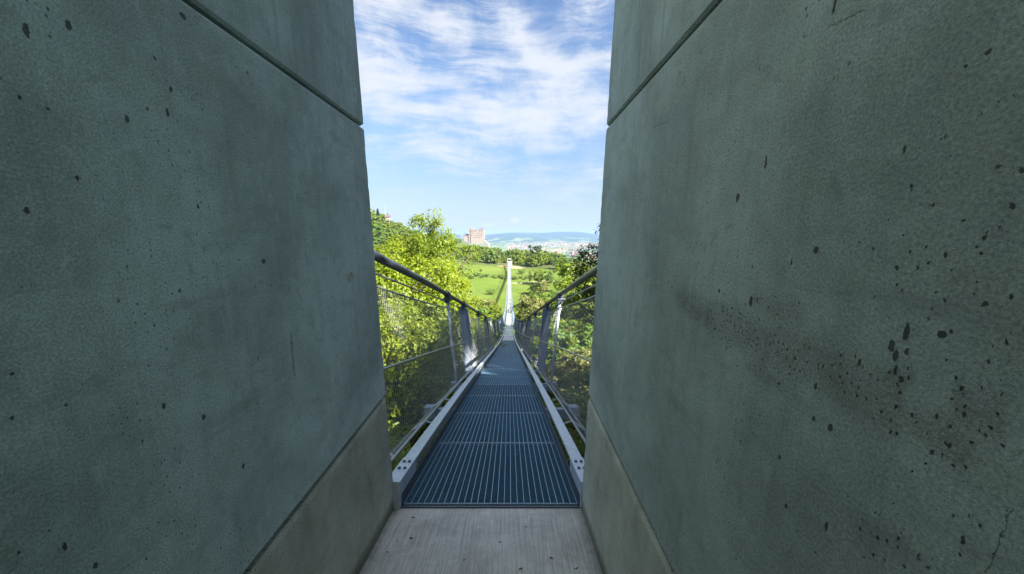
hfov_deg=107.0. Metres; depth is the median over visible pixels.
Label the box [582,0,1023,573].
concrete wall
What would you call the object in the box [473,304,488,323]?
broadleaf tree
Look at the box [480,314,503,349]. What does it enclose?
broadleaf tree
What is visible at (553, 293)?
broadleaf tree
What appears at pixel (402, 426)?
shrub
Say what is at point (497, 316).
broadleaf tree
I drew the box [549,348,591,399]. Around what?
broadleaf tree
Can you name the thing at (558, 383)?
broadleaf tree
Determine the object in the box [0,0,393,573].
concrete wall
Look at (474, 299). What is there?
broadleaf tree
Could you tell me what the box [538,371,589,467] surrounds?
shrub
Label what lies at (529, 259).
broadleaf tree
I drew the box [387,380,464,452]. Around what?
shrub
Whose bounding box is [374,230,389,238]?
broadleaf tree
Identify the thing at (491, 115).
sky
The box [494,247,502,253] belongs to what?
broadleaf tree
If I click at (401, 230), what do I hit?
broadleaf tree
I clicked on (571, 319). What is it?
broadleaf tree
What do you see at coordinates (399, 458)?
shrub
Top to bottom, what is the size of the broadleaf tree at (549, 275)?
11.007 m
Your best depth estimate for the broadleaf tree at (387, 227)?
382.17 m
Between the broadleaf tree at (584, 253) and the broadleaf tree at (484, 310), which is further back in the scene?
the broadleaf tree at (484, 310)
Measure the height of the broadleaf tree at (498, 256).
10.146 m
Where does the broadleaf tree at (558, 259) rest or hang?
on the ground
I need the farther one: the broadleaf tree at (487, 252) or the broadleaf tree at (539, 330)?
the broadleaf tree at (487, 252)
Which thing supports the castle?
on the ground
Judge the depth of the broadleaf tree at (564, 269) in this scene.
119.30 m
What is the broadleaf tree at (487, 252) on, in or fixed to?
on the ground
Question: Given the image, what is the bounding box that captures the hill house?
[385,213,390,222]
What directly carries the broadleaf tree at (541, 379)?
on the ground
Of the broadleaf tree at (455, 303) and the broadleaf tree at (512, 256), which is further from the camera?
the broadleaf tree at (512, 256)
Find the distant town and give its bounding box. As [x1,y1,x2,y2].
[506,240,598,257]
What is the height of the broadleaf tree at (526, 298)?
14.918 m
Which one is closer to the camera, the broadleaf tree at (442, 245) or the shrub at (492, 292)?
the broadleaf tree at (442, 245)
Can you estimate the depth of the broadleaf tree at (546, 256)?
358.08 m
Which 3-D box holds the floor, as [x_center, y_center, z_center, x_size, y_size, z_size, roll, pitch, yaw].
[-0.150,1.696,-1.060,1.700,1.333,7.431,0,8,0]
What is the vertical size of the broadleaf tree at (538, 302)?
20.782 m
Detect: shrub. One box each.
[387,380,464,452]
[388,379,457,457]
[389,405,447,471]
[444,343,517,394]
[485,289,495,294]
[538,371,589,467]
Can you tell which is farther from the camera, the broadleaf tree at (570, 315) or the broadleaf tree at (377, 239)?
the broadleaf tree at (377, 239)
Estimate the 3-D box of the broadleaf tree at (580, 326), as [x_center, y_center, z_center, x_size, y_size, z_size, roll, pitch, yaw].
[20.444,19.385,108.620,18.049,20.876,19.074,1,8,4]
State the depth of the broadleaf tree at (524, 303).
170.17 m
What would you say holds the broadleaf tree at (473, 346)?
on the ground
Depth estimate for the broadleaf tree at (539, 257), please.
348.39 m
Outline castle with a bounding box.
[461,228,488,246]
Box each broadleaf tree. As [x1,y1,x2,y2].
[371,216,381,222]
[372,224,385,236]
[373,233,457,375]
[373,237,380,248]
[373,244,475,392]
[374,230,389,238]
[378,282,470,379]
[379,299,451,448]
[381,225,389,232]
[382,208,484,373]
[382,331,454,447]
[387,230,399,239]
[392,223,402,229]
[397,229,407,235]
[435,257,484,378]
[460,319,486,376]
[467,244,478,252]
[470,252,480,260]
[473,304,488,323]
[473,319,486,376]
[476,298,501,314]
[477,301,499,314]
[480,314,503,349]
[482,250,495,262]
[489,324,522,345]
[490,253,501,263]
[490,313,520,321]
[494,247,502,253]
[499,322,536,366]
[506,248,517,258]
[506,305,530,319]
[508,255,516,262]
[515,255,522,263]
[516,294,532,312]
[517,298,543,317]
[518,298,564,318]
[521,311,570,356]
[525,256,536,266]
[527,283,536,292]
[527,335,576,394]
[528,245,543,255]
[528,291,550,309]
[530,316,592,369]
[532,252,542,264]
[532,269,543,281]
[533,281,548,293]
[541,254,548,263]
[543,270,554,283]
[544,366,580,400]
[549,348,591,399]
[550,259,596,349]
[550,290,571,297]
[553,258,562,266]
[553,278,561,291]
[553,317,591,369]
[555,313,576,320]
[563,311,592,327]
[564,223,599,334]
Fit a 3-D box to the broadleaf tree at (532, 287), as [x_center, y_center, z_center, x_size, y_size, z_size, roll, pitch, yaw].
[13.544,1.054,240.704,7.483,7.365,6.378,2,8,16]
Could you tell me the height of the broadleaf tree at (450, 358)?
8.976 m
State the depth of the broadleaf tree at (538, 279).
262.34 m
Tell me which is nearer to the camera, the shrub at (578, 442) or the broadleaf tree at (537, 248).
the shrub at (578, 442)
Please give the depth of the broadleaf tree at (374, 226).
345.50 m
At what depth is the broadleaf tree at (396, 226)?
408.05 m
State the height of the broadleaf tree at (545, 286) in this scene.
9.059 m
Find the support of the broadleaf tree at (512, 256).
on the ground
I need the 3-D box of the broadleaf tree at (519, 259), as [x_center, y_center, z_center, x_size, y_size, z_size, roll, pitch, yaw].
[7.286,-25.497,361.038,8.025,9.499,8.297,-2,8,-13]
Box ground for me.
[373,232,598,460]
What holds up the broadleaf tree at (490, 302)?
on the ground
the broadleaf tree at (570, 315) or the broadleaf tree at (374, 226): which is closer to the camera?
the broadleaf tree at (570, 315)
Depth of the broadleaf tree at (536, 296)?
180.71 m
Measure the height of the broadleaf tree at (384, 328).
10.019 m
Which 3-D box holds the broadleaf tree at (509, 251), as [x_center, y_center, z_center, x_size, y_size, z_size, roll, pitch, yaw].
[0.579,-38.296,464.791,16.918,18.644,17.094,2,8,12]
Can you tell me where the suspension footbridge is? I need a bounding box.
[374,250,596,509]
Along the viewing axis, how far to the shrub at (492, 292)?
238.17 m
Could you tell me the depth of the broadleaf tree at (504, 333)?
106.08 m
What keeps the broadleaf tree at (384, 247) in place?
on the ground
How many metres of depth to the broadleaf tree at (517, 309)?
168.18 m
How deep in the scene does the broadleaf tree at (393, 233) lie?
341.69 m
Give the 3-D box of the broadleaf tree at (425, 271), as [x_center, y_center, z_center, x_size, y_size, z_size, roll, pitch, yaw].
[-7.675,4.630,23.623,10.720,14.849,11.644,5,9,32]
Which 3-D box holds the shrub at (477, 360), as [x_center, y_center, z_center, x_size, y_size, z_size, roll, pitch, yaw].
[-6.723,8.670,26.427,13.986,8.442,13.837,6,10,38]
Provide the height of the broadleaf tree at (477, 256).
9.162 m
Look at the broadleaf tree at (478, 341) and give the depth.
54.16 m
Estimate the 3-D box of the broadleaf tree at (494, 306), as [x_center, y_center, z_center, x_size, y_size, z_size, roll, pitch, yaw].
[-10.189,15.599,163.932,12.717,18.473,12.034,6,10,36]
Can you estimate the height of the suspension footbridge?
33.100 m
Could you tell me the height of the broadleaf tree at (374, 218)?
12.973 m
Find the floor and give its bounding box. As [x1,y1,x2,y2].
[359,508,601,573]
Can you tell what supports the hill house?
on the ground
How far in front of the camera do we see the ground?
330.87 m
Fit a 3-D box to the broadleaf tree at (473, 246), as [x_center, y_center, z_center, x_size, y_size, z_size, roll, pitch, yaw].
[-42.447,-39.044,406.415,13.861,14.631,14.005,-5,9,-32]
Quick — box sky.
[353,0,614,234]
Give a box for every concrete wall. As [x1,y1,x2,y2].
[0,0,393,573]
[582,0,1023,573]
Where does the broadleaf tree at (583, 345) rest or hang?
on the ground
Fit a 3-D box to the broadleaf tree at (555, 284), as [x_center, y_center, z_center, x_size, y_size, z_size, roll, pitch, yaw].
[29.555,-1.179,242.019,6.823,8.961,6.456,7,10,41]

